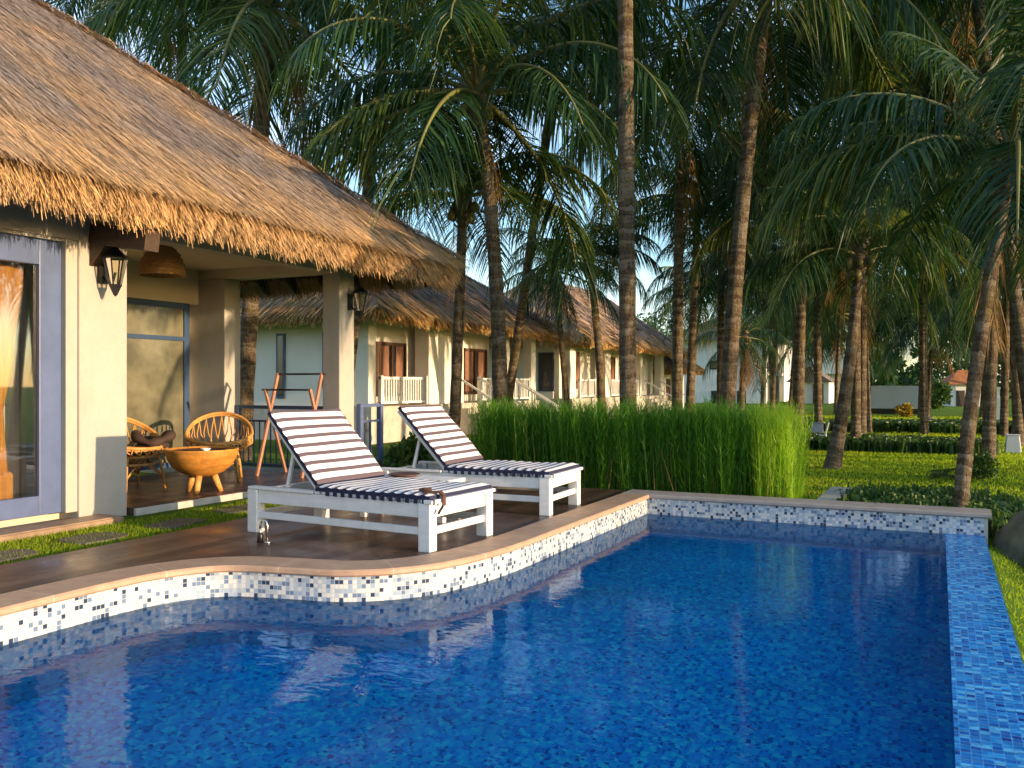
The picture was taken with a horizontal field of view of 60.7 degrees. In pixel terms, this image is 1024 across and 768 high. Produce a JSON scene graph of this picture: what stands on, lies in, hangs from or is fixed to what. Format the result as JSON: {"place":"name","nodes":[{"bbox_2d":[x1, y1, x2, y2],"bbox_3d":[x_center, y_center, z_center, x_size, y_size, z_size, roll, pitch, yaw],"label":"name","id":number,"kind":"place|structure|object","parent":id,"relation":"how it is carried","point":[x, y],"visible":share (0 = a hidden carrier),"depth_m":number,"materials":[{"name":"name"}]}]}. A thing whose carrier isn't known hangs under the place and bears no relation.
{"place":"outdoors","nodes":[
{"label":"outdoors","id":0,"kind":"place"},
{"bbox_2d":[0,500,282,564],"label":"grass","id":1,"kind":"structure","parent":0,"point":[80,532],"depth_m":7.96,"materials":[{"name":"plant"}]},
{"bbox_2d":[0,387,1023,664],"bbox_3d":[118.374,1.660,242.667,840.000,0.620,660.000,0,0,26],"label":"ground","id":2,"kind":"structure","parent":0,"point":[944,411],"depth_m":13.09,"materials":[{"name":"plant"}]},
{"bbox_2d":[0,549,39,562],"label":"stepping stone","id":3,"kind":"object","parent":2,"relation":"on","point":[6,556],"visible":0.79,"depth_m":6.84,"materials":[{"name":"stone"}]},
{"bbox_2d":[58,532,128,544],"bbox_3d":[-3.641,1.369,7.617,0.450,0.075,0.542,0,0,32],"label":"stepping stone","id":4,"kind":"object","parent":2,"relation":"on","point":[101,535],"visible":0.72,"depth_m":7.57,"materials":[{"name":"stone"}]},
{"bbox_2d":[37,0,241,81],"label":"palm tree","id":5,"kind":"object","parent":2,"relation":"on","point":[67,1],"visible":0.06,"depth_m":32.02,"materials":[{"name":"green plant"}]},
{"bbox_2d":[144,518,205,528],"bbox_3d":[-3.233,1.369,8.415,0.368,0.075,0.576,0,0,18],"label":"stepping stone","id":6,"kind":"object","parent":2,"relation":"on","point":[173,523],"visible":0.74,"depth_m":8.35,"materials":[{"name":"stone"}]},
{"bbox_2d":[56,0,359,151],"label":"palm tree","id":7,"kind":"object","parent":2,"relation":"on","point":[96,5],"visible":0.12,"depth_m":23.90,"materials":[{"name":"green plant"}]},
{"bbox_2d":[0,0,473,542],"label":"thatched bungalow","id":8,"kind":"object","parent":2,"relation":"on","point":[106,146],"visible":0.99,"depth_m":9.33,"materials":[{"name":"plant"}]},
{"bbox_2d":[0,471,12,499],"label":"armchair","id":9,"kind":"object","parent":8,"relation":"on","point":[6,482],"visible":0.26,"depth_m":8.15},
{"bbox_2d":[0,233,60,520],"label":"door","id":10,"kind":"structure","parent":8,"relation":"in","point":[45,255],"depth_m":8.25,"materials":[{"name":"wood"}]},
{"bbox_2d":[97,247,129,296],"bbox_3d":[-3.941,-1.125,8.643,0.333,0.530,0.234,0,0,26],"label":"wall lantern","id":11,"kind":"object","parent":8,"relation":"attached to","point":[105,275],"depth_m":8.60,"materials":[{"name":"black metal"}]},
{"bbox_2d":[127,417,167,487],"bbox_3d":[-4.652,0.825,10.641,0.872,0.894,0.883,0,0,32],"label":"rattan chair","id":12,"kind":"object","parent":8,"relation":"on","point":[138,453],"visible":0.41,"depth_m":10.62,"materials":[{"name":"wicker"}]},
{"bbox_2d":[130,430,175,448],"bbox_3d":[-4.396,0.675,10.709,0.581,0.230,0.517,0,0,26],"label":"throw cushion","id":13,"kind":"object","parent":12,"relation":"on","point":[141,440],"visible":0.94,"depth_m":10.54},
{"bbox_2d":[127,297,189,471],"bbox_3d":[-5.336,0.008,11.793,0.063,2.385,2.520,0,0,26],"label":"sliding door","id":14,"kind":"structure","parent":8,"relation":"in","point":[158,332],"depth_m":12.43,"materials":[{"name":"glass"}]},
{"bbox_2d":[138,244,185,277],"bbox_3d":[-4.200,-1.500,10.505,0.548,0.401,0.548,0,0,26],"label":"pendant lamp","id":15,"kind":"object","parent":8,"relation":"hanging from","point":[165,262],"visible":0.87,"depth_m":10.33,"materials":[{"name":"wicker"}]},
{"bbox_2d":[164,446,238,494],"bbox_3d":[-3.634,1.019,10.251,0.825,0.526,0.825,0,0,26],"label":"bowl table","id":16,"kind":"object","parent":8,"relation":"on","point":[195,466],"visible":0.98,"depth_m":10.00,"materials":[{"name":"brown wood"}]},
{"bbox_2d":[175,448,227,450],"bbox_3d":[-3.634,0.784,10.251,0.600,0.033,0.597,0,0,26],"label":"serving tray","id":17,"kind":"object","parent":16,"relation":"on","point":[195,449],"visible":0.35,"depth_m":10.43,"materials":[{"name":"brown wood"}]},
{"bbox_2d":[184,411,253,480],"bbox_3d":[-3.900,0.825,11.644,0.883,0.894,0.871,0,0,-14],"label":"rattan chair","id":18,"kind":"object","parent":8,"relation":"on","point":[235,443],"visible":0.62,"depth_m":11.84,"materials":[{"name":"wicker"}]},
{"bbox_2d":[234,405,322,467],"bbox_3d":[-3.399,0.792,12.762,1.650,0.955,0.070,0,0,26],"label":"porch railing","id":19,"kind":"object","parent":8,"relation":"on","point":[237,409],"visible":0.38,"depth_m":12.91,"materials":[{"name":"black metal"}]},
{"bbox_2d":[255,373,324,477],"bbox_3d":[-3.045,0.561,12.188,0.810,1.435,0.642,0,0,22],"label":"folding rack","id":20,"kind":"object","parent":8,"relation":"on","point":[270,403],"visible":0.71,"depth_m":12.20,"materials":[{"name":"brown wood"}]},
{"bbox_2d":[347,283,367,318],"bbox_3d":[-2.160,-1.165,12.313,0.316,0.503,0.222,0,0,26],"label":"wall lantern","id":21,"kind":"object","parent":8,"relation":"attached to","point":[360,290],"depth_m":12.28,"materials":[{"name":"black metal"}]},
{"bbox_2d":[212,505,265,513],"bbox_3d":[-2.920,1.369,9.385,0.414,0.075,0.618,0,0,30],"label":"stepping stone","id":22,"kind":"object","parent":2,"relation":"on","point":[235,508],"visible":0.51,"depth_m":9.28,"materials":[{"name":"stone"}]},
{"bbox_2d":[79,0,445,460],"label":"palm tree","id":23,"kind":"object","parent":2,"relation":"on","point":[269,16],"visible":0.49,"depth_m":17.97,"materials":[{"name":"green plant"}]},
{"bbox_2d":[0,488,628,593],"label":"deck","id":24,"kind":"structure","parent":2,"relation":"on","point":[287,539],"depth_m":7.13,"materials":[{"name":"wood"}]},
{"bbox_2d":[257,519,270,542],"bbox_3d":[-2.033,1.204,7.169,0.123,0.193,0.059,0,0,16],"label":"deck shower tap","id":25,"kind":"object","parent":24,"relation":"on","point":[260,539],"visible":1,"depth_m":7.16,"materials":[{"name":"metal"}]},
{"bbox_2d":[248,409,496,552],"bbox_3d":[-1.229,0.766,7.607,2.001,1.068,0.964,0,0,30],"label":"sun lounger","id":26,"kind":"object","parent":24,"relation":"on","point":[332,456],"visible":0.98,"depth_m":7.47,"materials":[{"name":"white paint"}]},
{"bbox_2d":[418,487,445,514],"bbox_3d":[-0.624,0.906,6.829,0.209,0.203,0.100,0,0,26],"label":"leather strap","id":27,"kind":"object","parent":26,"relation":"on","point":[424,490],"visible":1,"depth_m":6.81,"materials":[{"name":"brown leather"}]},
{"bbox_2d":[356,473,464,522],"bbox_3d":[-0.987,1.103,8.515,1.000,0.395,0.400,0,0,26],"label":"side table","id":28,"kind":"object","parent":24,"relation":"on","point":[439,478],"visible":0.3,"depth_m":8.47,"materials":[{"name":"white paint"}]},
{"bbox_2d":[389,472,419,476],"bbox_3d":[-1.059,0.889,8.594,0.320,0.021,0.318,0,0,26],"label":"wooden dish","id":29,"kind":"object","parent":28,"relation":"on","point":[402,474],"visible":1,"depth_m":8.62,"materials":[{"name":"brown wood"}]},
{"bbox_2d":[381,404,583,515],"bbox_3d":[-0.324,0.766,9.416,2.001,1.068,0.964,0,0,24],"label":"sun lounger","id":30,"kind":"object","parent":24,"relation":"on","point":[438,429],"visible":0.94,"depth_m":9.22,"materials":[{"name":"white paint"}]},
{"bbox_2d":[363,417,371,453],"bbox_3d":[-2.149,0.915,12.976,0.160,0.870,0.156,0,0,26],"label":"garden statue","id":31,"kind":"object","parent":2,"relation":"on","point":[366,435],"visible":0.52,"depth_m":12.93,"materials":[{"name":"stone"}]},
{"bbox_2d":[357,403,382,465],"bbox_3d":[-2.071,0.818,12.771,0.070,1.065,0.570,0,0,26],"label":"blue railing","id":32,"kind":"object","parent":2,"relation":"on","point":[378,420],"visible":0.61,"depth_m":12.91,"materials":[{"name":"metal"}]},
{"bbox_2d":[211,0,554,375],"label":"palm tree","id":33,"kind":"object","parent":2,"relation":"on","point":[356,316],"visible":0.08,"depth_m":20.89,"materials":[{"name":"green plant"}]},
{"bbox_2d":[378,431,430,467],"bbox_3d":[-1.483,1.153,12.790,0.968,0.988,0.857,0,0,26],"label":"bush","id":34,"kind":"object","parent":2,"relation":"on","point":[402,454],"visible":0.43,"depth_m":12.65,"materials":[{"name":"green plant"}]},
{"bbox_2d":[240,275,579,443],"bbox_3d":[-3.739,-1.442,28.946,8.662,6.484,13.659,0,0,26],"label":"garden bungalow","id":35,"kind":"object","parent":2,"relation":"on","point":[404,354],"visible":0.41,"depth_m":24.67,"materials":[{"name":"paint"}]},
{"bbox_2d":[276,334,285,397],"bbox_3d":[-6.432,-0.500,24.335,0.300,1.800,0.055,0,0,26],"label":"window","id":36,"kind":"structure","parent":35,"relation":"in","point":[280,338],"depth_m":24.29,"materials":[{"name":"grey glass"}]},
{"bbox_2d":[376,341,406,395],"bbox_3d":[-3.480,-0.425,25.285,0.067,1.550,1.500,0,0,26],"label":"window","id":37,"kind":"structure","parent":35,"relation":"in","point":[391,358],"depth_m":25.24,"materials":[{"name":"brown wood"}]},
{"bbox_2d":[464,348,486,394],"bbox_3d":[-1.266,-0.425,29.824,0.067,1.550,1.700,0,0,26],"label":"window","id":38,"kind":"structure","parent":35,"relation":"in","point":[475,360],"depth_m":29.77,"materials":[{"name":"brown wood"}]},
{"bbox_2d":[422,452,439,460],"bbox_3d":[-1.030,1.301,12.443,0.526,0.743,0.583,0,0,-17],"label":"bush","id":39,"kind":"object","parent":2,"relation":"on","point":[430,457],"visible":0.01,"depth_m":12.44,"materials":[{"name":"green plant"}]},
{"bbox_2d":[328,79,618,427],"bbox_3d":[-0.907,-1.877,16.227,5.291,7.422,5.290,0,0,-25],"label":"palm tree","id":40,"kind":"object","parent":2,"relation":"on","point":[467,209],"visible":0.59,"depth_m":15.93,"materials":[{"name":"green plant"}]},
{"bbox_2d":[261,0,709,421],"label":"palm tree","id":41,"kind":"object","parent":2,"relation":"on","point":[461,44],"visible":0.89,"depth_m":13.55,"materials":[{"name":"green plant"}]},
{"bbox_2d":[0,489,1023,767],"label":"swimming pool","id":42,"kind":"structure","parent":2,"relation":"in","point":[988,687],"depth_m":6.17,"materials":[{"name":"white tile"}]},
{"bbox_2d":[0,514,954,767],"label":"water","id":43,"kind":"structure","parent":42,"relation":"in","point":[656,641],"depth_m":4.64,"materials":[{"name":"liquid"}]},
{"bbox_2d":[499,227,618,413],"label":"palm tree","id":44,"kind":"object","parent":2,"relation":"on","point":[558,322],"visible":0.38,"depth_m":30.41,"materials":[{"name":"green plant"}]},
{"bbox_2d":[414,0,721,406],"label":"palm tree","id":45,"kind":"object","parent":2,"relation":"on","point":[516,343],"visible":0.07,"depth_m":23.03,"materials":[{"name":"green plant"}]},
{"bbox_2d":[506,201,664,439],"bbox_3d":[2.196,-1.536,24.015,4.311,6.741,4.473,0,0,26],"label":"palm tree","id":46,"kind":"object","parent":2,"relation":"on","point":[606,248],"visible":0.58,"depth_m":23.77,"materials":[{"name":"green plant"}]},
{"bbox_2d":[489,284,687,420],"bbox_3d":[3.106,-1.567,42.994,8.676,6.734,16.879,0,0,26],"label":"garden bungalow","id":47,"kind":"object","parent":2,"relation":"on","point":[651,344],"visible":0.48,"depth_m":39.16,"materials":[{"name":"paint"}]},
{"bbox_2d":[538,352,553,390],"bbox_3d":[1.409,-0.500,36.076,0.700,1.600,0.055,0,0,26],"label":"door","id":48,"kind":"structure","parent":47,"relation":"in","point":[545,360],"depth_m":36.04,"materials":[{"name":"glass"}]},
{"bbox_2d":[576,350,580,390],"bbox_3d":[2.636,-0.600,37.823,0.067,1.800,1.700,0,0,26],"label":"window","id":49,"kind":"structure","parent":47,"relation":"in","point":[578,352],"depth_m":38.32,"materials":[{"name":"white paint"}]},
{"bbox_2d":[611,357,615,379],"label":"window","id":50,"kind":"structure","parent":47,"relation":"in","point":[613,359],"depth_m":42.54,"materials":[{"name":"brown wood"}]},
{"bbox_2d":[379,0,882,457],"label":"palm tree","id":51,"kind":"object","parent":2,"relation":"on","point":[625,28],"visible":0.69,"depth_m":11.92,"materials":[{"name":"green plant"}]},
{"bbox_2d":[465,389,813,498],"bbox_3d":[1.431,0.806,11.300,4.726,1.597,1.231,0,0,26],"label":"hedge","id":52,"kind":"object","parent":2,"relation":"on","point":[728,456],"visible":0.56,"depth_m":10.85,"materials":[{"name":"green plant"}]},
{"bbox_2d":[519,0,829,412],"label":"palm tree","id":53,"kind":"object","parent":2,"relation":"on","point":[680,199],"visible":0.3,"depth_m":21.87,"materials":[{"name":"green plant"}]},
{"bbox_2d":[653,356,703,409],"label":"garden bungalow","id":54,"kind":"object","parent":2,"relation":"on","point":[699,370],"visible":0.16,"depth_m":50.84,"materials":[{"name":"paint"}]},
{"bbox_2d":[666,379,670,400],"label":"window","id":55,"kind":"structure","parent":54,"relation":"in","point":[668,381],"depth_m":51.49,"materials":[{"name":"brown wood"}]},
{"bbox_2d":[599,129,794,433],"bbox_3d":[5.943,-3.108,27.016,6.608,9.904,5.742,0,0,16],"label":"palm tree","id":56,"kind":"object","parent":2,"relation":"on","point":[691,345],"visible":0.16,"depth_m":26.88,"materials":[{"name":"green plant"}]},
{"bbox_2d":[640,255,759,405],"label":"palm tree","id":57,"kind":"object","parent":2,"relation":"on","point":[654,323],"visible":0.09,"depth_m":62.01,"materials":[{"name":"green plant"}]},
{"bbox_2d":[643,219,794,410],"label":"palm tree","id":58,"kind":"object","parent":2,"relation":"on","point":[721,284],"visible":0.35,"depth_m":29.91,"materials":[{"name":"green plant"}]},
{"bbox_2d":[667,318,791,403],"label":"two storey house","id":59,"kind":"structure","parent":2,"relation":"on","point":[708,386],"depth_m":72.14,"materials":[{"name":"beige paint"}]},
{"bbox_2d":[711,391,716,402],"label":"window","id":60,"kind":"structure","parent":59,"relation":"in","point":[713,393],"depth_m":71.77,"materials":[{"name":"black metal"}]},
{"bbox_2d":[686,294,793,413],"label":"palm tree","id":61,"kind":"object","parent":2,"relation":"on","point":[745,340],"visible":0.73,"depth_m":35.87,"materials":[{"name":"green plant"}]},
{"bbox_2d":[686,217,810,398],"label":"palm tree","id":62,"kind":"object","parent":2,"relation":"on","point":[770,363],"visible":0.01,"depth_m":52.66,"materials":[{"name":"green plant"}]},
{"bbox_2d":[687,96,829,409],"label":"palm tree","id":63,"kind":"object","parent":2,"relation":"on","point":[762,393],"depth_m":47.88,"materials":[{"name":"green plant"}]},
{"bbox_2d":[548,0,989,420],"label":"palm tree","id":64,"kind":"object","parent":2,"relation":"on","point":[759,51],"visible":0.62,"depth_m":15.68,"materials":[{"name":"green plant"}]},
{"bbox_2d":[710,255,832,414],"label":"palm tree","id":65,"kind":"object","parent":2,"relation":"on","point":[773,385],"visible":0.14,"depth_m":41.79,"materials":[{"name":"green plant"}]},
{"bbox_2d":[724,128,835,413],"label":"palm tree","id":66,"kind":"object","parent":2,"relation":"on","point":[790,388],"visible":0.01,"depth_m":45.88,"materials":[{"name":"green plant"}]},
{"bbox_2d":[668,100,895,430],"bbox_3d":[7.634,-2.938,23.964,7.155,9.467,7.030,0,0,26],"label":"palm tree","id":67,"kind":"object","parent":2,"relation":"on","point":[799,360],"visible":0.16,"depth_m":23.91,"materials":[{"name":"green plant"}]},
{"bbox_2d":[743,415,826,435],"bbox_3d":[7.937,1.312,27.848,3.673,0.598,5.764,0,0,26],"label":"ground cover","id":68,"kind":"object","parent":2,"relation":"on","point":[811,419],"visible":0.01,"depth_m":27.13,"materials":[{"name":"green plant"}]},
{"bbox_2d":[786,367,834,403],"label":"garden shed","id":69,"kind":"structure","parent":2,"relation":"on","point":[827,393],"depth_m":70.52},
{"bbox_2d":[813,384,823,403],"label":"door","id":70,"kind":"structure","parent":69,"relation":"in","point":[813,384],"depth_m":70.14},
{"bbox_2d":[808,422,823,432],"bbox_3d":[9.299,1.379,27.000,0.540,0.400,0.460,0,0,0],"label":"planter box","id":71,"kind":"object","parent":2,"relation":"on","point":[817,427],"visible":0.44,"depth_m":26.80,"materials":[{"name":"concrete"}]},
{"bbox_2d":[636,311,1010,397],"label":"wood","id":72,"kind":"object","parent":2,"relation":"on","point":[909,376],"visible":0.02,"depth_m":98.76,"materials":[{"name":"green plant"}]},
{"bbox_2d":[805,346,843,387],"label":"green roofed house","id":73,"kind":"structure","parent":2,"relation":"on","point":[828,373],"depth_m":86.96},
{"bbox_2d":[705,0,947,421],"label":"palm tree","id":74,"kind":"object","parent":2,"relation":"on","point":[817,353],"visible":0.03,"depth_m":27.93,"materials":[{"name":"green plant"}]},
{"bbox_2d":[766,272,889,382],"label":"palm tree","id":75,"kind":"object","parent":2,"relation":"on","point":[785,355],"visible":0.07,"depth_m":49.41,"materials":[{"name":"green plant"}]},
{"bbox_2d":[817,487,851,500],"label":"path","id":76,"kind":"structure","parent":2,"relation":"on","point":[828,494],"depth_m":10.57,"materials":[{"name":"concrete"}]},
{"bbox_2d":[763,269,918,413],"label":"palm tree","id":77,"kind":"object","parent":2,"relation":"on","point":[838,348],"visible":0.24,"depth_m":45.89,"materials":[{"name":"green plant"}]},
{"bbox_2d":[749,164,949,437],"bbox_3d":[8.083,-1.711,21.162,4.699,7.058,5.055,0,0,26],"label":"palm tree","id":78,"kind":"object","parent":2,"relation":"on","point":[855,429],"visible":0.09,"depth_m":20.91,"materials":[{"name":"green plant"}]},
{"bbox_2d":[716,0,1007,433],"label":"palm tree","id":79,"kind":"object","parent":2,"relation":"on","point":[863,392],"visible":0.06,"depth_m":23.89,"materials":[{"name":"green plant"}]},
{"bbox_2d":[765,184,964,431],"bbox_3d":[11.259,-2.423,27.894,5.827,8.510,5.872,0,0,26],"label":"palm tree","id":80,"kind":"object","parent":2,"relation":"on","point":[869,415],"visible":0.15,"depth_m":27.59,"materials":[{"name":"green plant"}]},
{"bbox_2d":[742,169,1001,469],"bbox_3d":[6.554,-1.193,16.593,4.798,6.143,4.284,0,0,26],"label":"palm tree","id":81,"kind":"object","parent":2,"relation":"on","point":[856,262],"visible":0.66,"depth_m":16.30,"materials":[{"name":"green plant"}]},
{"bbox_2d":[751,0,1023,507],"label":"palm tree","id":82,"kind":"object","parent":2,"relation":"on","point":[919,145],"visible":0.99,"depth_m":9.83,"materials":[{"name":"green plant"}]},
{"bbox_2d":[871,386,918,413],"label":"garden wall","id":83,"kind":"structure","parent":2,"relation":"on","point":[888,398],"depth_m":46.06,"materials":[{"name":"paint"}]},
{"bbox_2d":[794,431,1000,455],"bbox_3d":[8.886,1.422,21.105,5.123,0.387,3.407,0,0,26],"label":"ground cover","id":84,"kind":"object","parent":2,"relation":"on","point":[883,442],"visible":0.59,"depth_m":20.02,"materials":[{"name":"green plant"}]},
{"bbox_2d":[773,0,1023,421],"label":"palm tree","id":85,"kind":"object","parent":2,"relation":"on","point":[1016,309],"visible":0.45,"depth_m":16.21,"materials":[{"name":"green plant"}]},
{"bbox_2d":[783,414,1023,658],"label":"grass","id":86,"kind":"structure","parent":2,"relation":"on","point":[1006,457],"depth_m":15.87,"materials":[{"name":"plant"}]},
{"bbox_2d":[894,403,913,416],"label":"golden shrub","id":87,"kind":"object","parent":2,"relation":"on","point":[903,410],"visible":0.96,"depth_m":40.86,"materials":[{"name":"yellow plant"}]},
{"bbox_2d":[805,2,1016,434],"bbox_3d":[13.004,-5.821,26.903,7.747,15.279,8.569,0,0,-39],"label":"palm tree","id":88,"kind":"object","parent":2,"relation":"on","point":[923,397],"visible":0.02,"depth_m":26.94,"materials":[{"name":"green plant"}]},
{"bbox_2d":[867,278,973,417],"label":"palm tree","id":89,"kind":"object","parent":2,"relation":"on","point":[904,336],"visible":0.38,"depth_m":39.39,"materials":[{"name":"green plant"}]},
{"bbox_2d":[823,418,1023,434],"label":"ground cover","id":90,"kind":"object","parent":2,"relation":"on","point":[944,426],"visible":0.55,"depth_m":28.02,"materials":[{"name":"green plant"}]},
{"bbox_2d":[827,34,1023,460],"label":"palm tree","id":91,"kind":"object","parent":2,"relation":"on","point":[989,417],"visible":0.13,"depth_m":17.47,"materials":[{"name":"green plant"}]},
{"bbox_2d":[832,481,1023,538],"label":"ground cover","id":92,"kind":"object","parent":2,"relation":"on","point":[1004,508],"visible":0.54,"depth_m":10.04,"materials":[{"name":"green plant"}]},
{"bbox_2d":[868,267,1001,416],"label":"palm tree","id":93,"kind":"object","parent":2,"relation":"on","point":[930,366],"visible":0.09,"depth_m":40.89,"materials":[{"name":"green plant"}]},
{"bbox_2d":[850,0,1023,446],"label":"palm tree","id":94,"kind":"object","parent":2,"relation":"on","point":[1017,421],"visible":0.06,"depth_m":21.95,"materials":[{"name":"green plant"}]},
{"bbox_2d":[928,468,955,479],"bbox_3d":[7.007,1.504,14.196,0.543,0.314,0.549,0,0,26],"label":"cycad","id":95,"kind":"object","parent":2,"relation":"on","point":[944,473],"visible":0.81,"depth_m":14.14,"materials":[{"name":"green plant"}]},
{"bbox_2d":[931,377,952,410],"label":"garden shrub","id":96,"kind":"object","parent":2,"relation":"on","point":[942,390],"visible":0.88,"depth_m":51.68,"materials":[{"name":"green plant"}]},
{"bbox_2d":[904,206,983,417],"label":"palm tree","id":97,"kind":"object","parent":2,"relation":"on","point":[981,407],"depth_m":39.91,"materials":[{"name":"plant"}]},
{"bbox_2d":[885,156,1023,435],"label":"palm tree","id":98,"kind":"object","parent":2,"relation":"on","point":[1004,409],"visible":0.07,"depth_m":25.90,"materials":[{"name":"green plant"}]},
{"bbox_2d":[937,370,980,406],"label":"gate hut","id":99,"kind":"object","parent":2,"relation":"on","point":[958,388],"visible":0.41,"depth_m":61.13,"materials":[{"name":"white paint"}]},
{"bbox_2d":[956,390,964,405],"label":"door","id":100,"kind":"structure","parent":99,"relation":"in","point":[960,394],"depth_m":61.04,"materials":[{"name":"brown wood"}]},
{"bbox_2d":[903,252,1022,358],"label":"palm tree","id":101,"kind":"object","parent":2,"relation":"on","point":[942,321],"visible":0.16,"depth_m":35.83,"materials":[{"name":"green plant"}]},
{"bbox_2d":[905,159,1023,433],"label":"palm tree","id":102,"kind":"object","parent":2,"relation":"on","point":[966,307],"visible":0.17,"depth_m":24.93,"materials":[{"name":"green plant"}]},
{"bbox_2d":[971,449,1000,480],"bbox_3d":[7.582,1.345,14.216,0.649,0.571,0.639,0,0,26],"label":"round shrub","id":103,"kind":"object","parent":2,"relation":"on","point":[982,468],"visible":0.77,"depth_m":14.07,"materials":[{"name":"green plant"}]},
{"bbox_2d":[971,73,1023,309],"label":"palm tree","id":104,"kind":"object","parent":2,"relation":"on","point":[1021,254],"visible":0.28,"depth_m":10.11,"materials":[{"name":"green plant"}]},
{"bbox_2d":[996,387,1000,419],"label":"garden wall","id":105,"kind":"structure","parent":2,"relation":"on","point":[998,405],"depth_m":33.06,"materials":[{"name":"white paint"}]},
{"bbox_2d":[992,510,1023,568],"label":"boulder","id":106,"kind":"object","parent":2,"relation":"on","point":[1008,539],"visible":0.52,"depth_m":8.50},
{"bbox_2d":[1004,434,1021,452],"bbox_3d":[11.454,1.377,20.000,0.340,0.450,0.300,0,0,26],"label":"utility box","id":107,"kind":"object","parent":2,"relation":"on","point":[1012,443],"visible":0.92,"depth_m":19.89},
{"bbox_2d":[42,0,1009,382],"label":"sky","id":108,"kind":"structure","parent":0,"point":[646,279],"materials":[{"name":"white"}]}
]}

